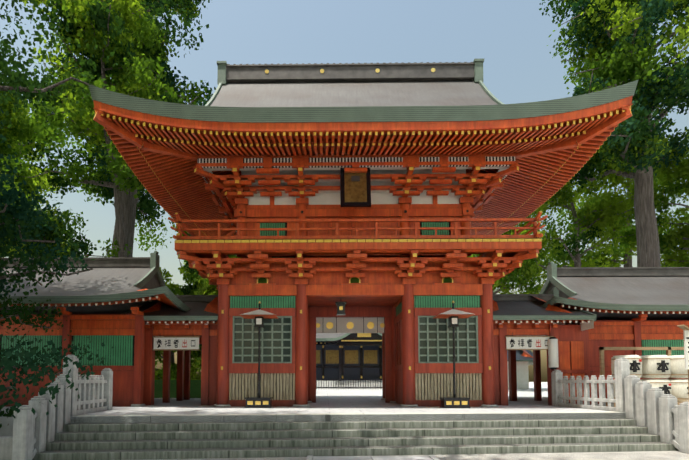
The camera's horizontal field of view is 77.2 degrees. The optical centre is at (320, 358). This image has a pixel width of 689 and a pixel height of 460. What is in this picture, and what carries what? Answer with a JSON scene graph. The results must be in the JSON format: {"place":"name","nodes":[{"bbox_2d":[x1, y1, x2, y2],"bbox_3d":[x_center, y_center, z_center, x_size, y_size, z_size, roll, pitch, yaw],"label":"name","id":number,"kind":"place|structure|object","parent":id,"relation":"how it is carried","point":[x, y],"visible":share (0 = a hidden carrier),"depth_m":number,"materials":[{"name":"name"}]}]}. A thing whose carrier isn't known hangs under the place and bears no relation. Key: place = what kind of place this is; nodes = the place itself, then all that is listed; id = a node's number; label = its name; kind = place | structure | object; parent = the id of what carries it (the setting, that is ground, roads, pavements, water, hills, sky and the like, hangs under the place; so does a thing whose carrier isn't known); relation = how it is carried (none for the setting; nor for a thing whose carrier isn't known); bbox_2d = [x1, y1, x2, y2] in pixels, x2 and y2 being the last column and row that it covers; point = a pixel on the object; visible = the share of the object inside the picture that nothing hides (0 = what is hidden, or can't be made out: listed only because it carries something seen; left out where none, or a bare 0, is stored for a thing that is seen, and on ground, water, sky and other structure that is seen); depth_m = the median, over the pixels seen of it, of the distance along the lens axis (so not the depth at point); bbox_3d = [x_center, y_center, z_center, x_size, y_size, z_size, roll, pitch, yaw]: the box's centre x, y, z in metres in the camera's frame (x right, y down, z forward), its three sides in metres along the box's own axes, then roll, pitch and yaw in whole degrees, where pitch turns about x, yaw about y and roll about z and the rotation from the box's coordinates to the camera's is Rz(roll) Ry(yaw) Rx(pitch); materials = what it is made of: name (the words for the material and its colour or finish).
{"place":"outdoors","nodes":[
{"label":"outdoors","id":0,"kind":"place"},
{"bbox_2d":[0,384,625,435],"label":"paved ground","id":1,"kind":"structure","parent":0,"point":[349,401],"depth_m":12.79,"materials":[{"name":"stone"}]},
{"bbox_2d":[0,307,190,406],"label":"wall","id":2,"kind":"structure","parent":1,"relation":"on","point":[123,335],"depth_m":14.87,"materials":[{"name":"red wood"}]},
{"bbox_2d":[0,250,190,313],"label":"wing roof","id":3,"kind":"structure","parent":2,"relation":"on","point":[112,285],"depth_m":16.22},
{"bbox_2d":[143,321,217,404],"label":"gate","id":4,"kind":"structure","parent":1,"relation":"on","point":[180,337],"depth_m":15.60,"materials":[{"name":"red wood"}]},
{"bbox_2d":[121,295,217,336],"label":"roof","id":5,"kind":"structure","parent":4,"relation":"on","point":[204,308],"depth_m":15.87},
{"bbox_2d":[240,301,277,407],"bbox_3d":[-2.016,-0.133,14.209,1.160,3.520,0.840,0,-3,1],"label":"pole lantern","id":6,"kind":"object","parent":1,"relation":"on","point":[259,316],"visible":1,"depth_m":14.09,"materials":[{"name":"black paint"}]},
{"bbox_2d":[93,95,632,406],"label":"temple gate","id":7,"kind":"structure","parent":1,"relation":"on","point":[386,229],"depth_m":14.76,"materials":[{"name":"red wood"}]},
{"bbox_2d":[88,59,637,122],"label":"roof","id":8,"kind":"structure","parent":7,"relation":"on","point":[354,92],"depth_m":16.41,"materials":[{"name":"grey metal"}]},
{"bbox_2d":[433,301,474,407],"bbox_3d":[4.383,-0.137,14.131,1.160,3.520,0.840,0,-3,1],"label":"pole lantern","id":9,"kind":"object","parent":1,"relation":"on","point":[453,315],"visible":1,"depth_m":13.99,"materials":[{"name":"black paint"}]},
{"bbox_2d":[507,361,528,388],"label":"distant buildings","id":10,"kind":"structure","parent":1,"relation":"on","point":[522,371],"depth_m":44.59,"materials":[{"name":"paint"}]},
{"bbox_2d":[507,350,532,364],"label":"store roof","id":11,"kind":"structure","parent":10,"relation":"on","point":[524,355],"depth_m":44.91,"materials":[{"name":"paint"}]},
{"bbox_2d":[493,321,559,405],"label":"gate","id":12,"kind":"structure","parent":1,"relation":"on","point":[511,337],"depth_m":15.47,"materials":[{"name":"red wood"}]},
{"bbox_2d":[493,287,596,330],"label":"roof","id":13,"kind":"structure","parent":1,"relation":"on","point":[514,308],"depth_m":15.59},
{"bbox_2d":[548,321,590,404],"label":"wall","id":14,"kind":"structure","parent":1,"relation":"on","point":[574,349],"depth_m":15.45,"materials":[{"name":"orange wood"}]},
{"bbox_2d":[533,314,688,403],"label":"wall","id":15,"kind":"structure","parent":1,"relation":"on","point":[640,331],"depth_m":16.43,"materials":[{"name":"red wood"}]},
{"bbox_2d":[539,261,688,319],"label":"wing roof","id":16,"kind":"structure","parent":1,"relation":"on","point":[627,293],"depth_m":18.23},
{"bbox_2d":[599,347,688,406],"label":"sake barrels","id":17,"kind":"object","parent":1,"relation":"on","point":[668,366],"visible":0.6,"depth_m":13.47,"materials":[{"name":"white wood"}]},
{"bbox_2d":[677,324,688,390],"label":"notice post","id":18,"kind":"object","parent":1,"relation":"on","point":[685,328],"visible":1,"depth_m":12.10,"materials":[{"name":"white wood"}]},
{"bbox_2d":[0,0,688,381],"label":"sky","id":19,"kind":"structure","parent":0,"point":[512,38],"materials":[{"name":"blue"}]},
{"bbox_2d":[316,333,381,388],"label":"haiden","id":20,"kind":"structure","parent":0,"point":[350,361],"depth_m":50.72,"materials":[{"name":"black wood"}]},
{"bbox_2d":[316,333,345,340],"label":"haiden roof","id":21,"kind":"structure","parent":20,"relation":"attached to","point":[321,336],"depth_m":48.93,"materials":[{"name":"grey metal"}]},
{"bbox_2d":[306,455,439,459],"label":"paving path","id":22,"kind":"structure","parent":0,"point":[310,457],"depth_m":9.40,"materials":[{"name":"stone"}]},
{"bbox_2d":[143,382,688,459],"bbox_3d":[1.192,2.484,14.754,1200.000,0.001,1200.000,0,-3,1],"label":"ground","id":23,"kind":"structure","parent":0,"point":[656,455],"depth_m":9.72,"materials":[{"name":"grey stone"}]},
{"bbox_2d":[0,436,12,459],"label":"stone block","id":24,"kind":"structure","parent":23,"relation":"on","point":[6,447],"depth_m":9.14,"materials":[{"name":"stone"}]},
{"bbox_2d":[0,406,13,427],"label":"shrub","id":25,"kind":"object","parent":23,"relation":"on","point":[10,413],"visible":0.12,"depth_m":10.76,"materials":[{"name":"green plant"}]},
{"bbox_2d":[0,39,70,257],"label":"tree","id":26,"kind":"object","parent":23,"relation":"on","point":[17,130],"visible":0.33,"depth_m":31.19,"materials":[{"name":"green plant"}]},
{"bbox_2d":[2,111,81,255],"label":"tree","id":27,"kind":"object","parent":23,"relation":"on","point":[42,181],"visible":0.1,"depth_m":42.42,"materials":[{"name":"green plant"}]},
{"bbox_2d":[0,109,112,417],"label":"tree","id":28,"kind":"object","parent":23,"relation":"on","point":[16,214],"visible":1,"depth_m":10.24,"materials":[{"name":"green plant"}]},
{"bbox_2d":[12,355,112,459],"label":"stone fence","id":29,"kind":"object","parent":23,"relation":"on","point":[33,434],"visible":0.94,"depth_m":10.02,"materials":[{"name":"stone"}]},
{"bbox_2d":[0,0,128,127],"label":"tree","id":30,"kind":"object","parent":23,"relation":"on","point":[12,88],"visible":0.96,"depth_m":12.78,"materials":[{"name":"green plant"}]},
{"bbox_2d":[1,197,131,257],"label":"tree","id":31,"kind":"object","parent":23,"relation":"on","point":[50,235],"visible":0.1,"depth_m":24.67,"materials":[{"name":"green plant"}]},
{"bbox_2d":[22,0,177,256],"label":"leaning tree","id":32,"kind":"object","parent":23,"relation":"on","point":[99,22],"visible":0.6,"depth_m":24.96,"materials":[{"name":"green plant"}]},
{"bbox_2d":[0,0,215,256],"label":"tree","id":33,"kind":"object","parent":23,"relation":"on","point":[152,38],"visible":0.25,"depth_m":31.08,"materials":[{"name":"green plant"}]},
{"bbox_2d":[155,267,198,379],"bbox_3d":[-9.687,-1.222,27.716,4.930,8.829,5.138,0,-3,1],"label":"screen tree","id":34,"kind":"object","parent":23,"relation":"on","point":[159,371],"visible":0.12,"depth_m":27.21,"materials":[{"name":"green plant"}]},
{"bbox_2d":[154,379,200,397],"bbox_3d":[-7.491,2.030,22.694,7.682,1.948,1.361,0,-3,1],"label":"hedge","id":35,"kind":"object","parent":23,"relation":"on","point":[195,388],"visible":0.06,"depth_m":22.12,"materials":[{"name":"green plant"}]},
{"bbox_2d":[162,261,217,379],"bbox_3d":[-7.014,-1.620,26.473,4.870,9.442,3.858,-3,-4,41],"label":"screen tree","id":36,"kind":"object","parent":23,"relation":"on","point":[198,287],"visible":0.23,"depth_m":26.52,"materials":[{"name":"green plant"}]},
{"bbox_2d":[167,216,239,294],"bbox_3d":[-9.698,-8.352,40.004,9.796,24.380,11.249,-2,-4,31],"label":"tree","id":37,"kind":"object","parent":23,"relation":"on","point":[177,287],"visible":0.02,"depth_m":38.30,"materials":[{"name":"green plant"}]},
{"bbox_2d":[183,231,235,283],"bbox_3d":[-6.613,-3.535,30.611,5.812,13.754,8.793,0,-3,1],"label":"tree","id":38,"kind":"object","parent":23,"relation":"on","point":[188,234],"depth_m":28.85,"materials":[{"name":"green plant"}]},
{"bbox_2d":[32,411,678,459],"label":"steps","id":39,"kind":"structure","parent":23,"relation":"on","point":[188,439],"depth_m":10.38,"materials":[{"name":"stone"}]},
{"bbox_2d":[471,199,552,293],"bbox_3d":[14.608,-6.556,38.399,12.015,20.616,10.939,-1,-3,18],"label":"tree","id":40,"kind":"object","parent":23,"relation":"on","point":[515,275],"visible":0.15,"depth_m":37.01,"materials":[{"name":"green plant"}]},
{"bbox_2d":[492,222,559,292],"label":"tree","id":41,"kind":"object","parent":23,"relation":"on","point":[540,250],"visible":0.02,"depth_m":43.72,"materials":[{"name":"green plant"}]},
{"bbox_2d":[519,145,660,293],"bbox_3d":[21.945,-7.665,39.266,14.009,22.916,12.161,0,-3,1],"label":"tree","id":42,"kind":"object","parent":23,"relation":"on","point":[596,219],"visible":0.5,"depth_m":37.06,"materials":[{"name":"green plant"}]},
{"bbox_2d":[539,0,688,266],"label":"tree","id":43,"kind":"object","parent":23,"relation":"on","point":[621,50],"visible":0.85,"depth_m":28.98,"materials":[{"name":"green plant"}]},
{"bbox_2d":[551,358,688,453],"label":"stone fence","id":44,"kind":"object","parent":23,"relation":"on","point":[657,411],"visible":1,"depth_m":11.73,"materials":[{"name":"stone"}]},
{"bbox_2d":[556,145,688,266],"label":"tree","id":45,"kind":"object","parent":23,"relation":"on","point":[615,257],"visible":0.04,"depth_m":45.30,"materials":[{"name":"green plant"}]},
{"bbox_2d":[624,130,688,266],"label":"tree","id":46,"kind":"object","parent":23,"relation":"on","point":[672,240],"visible":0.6,"depth_m":34.42,"materials":[{"name":"green plant"}]}
]}

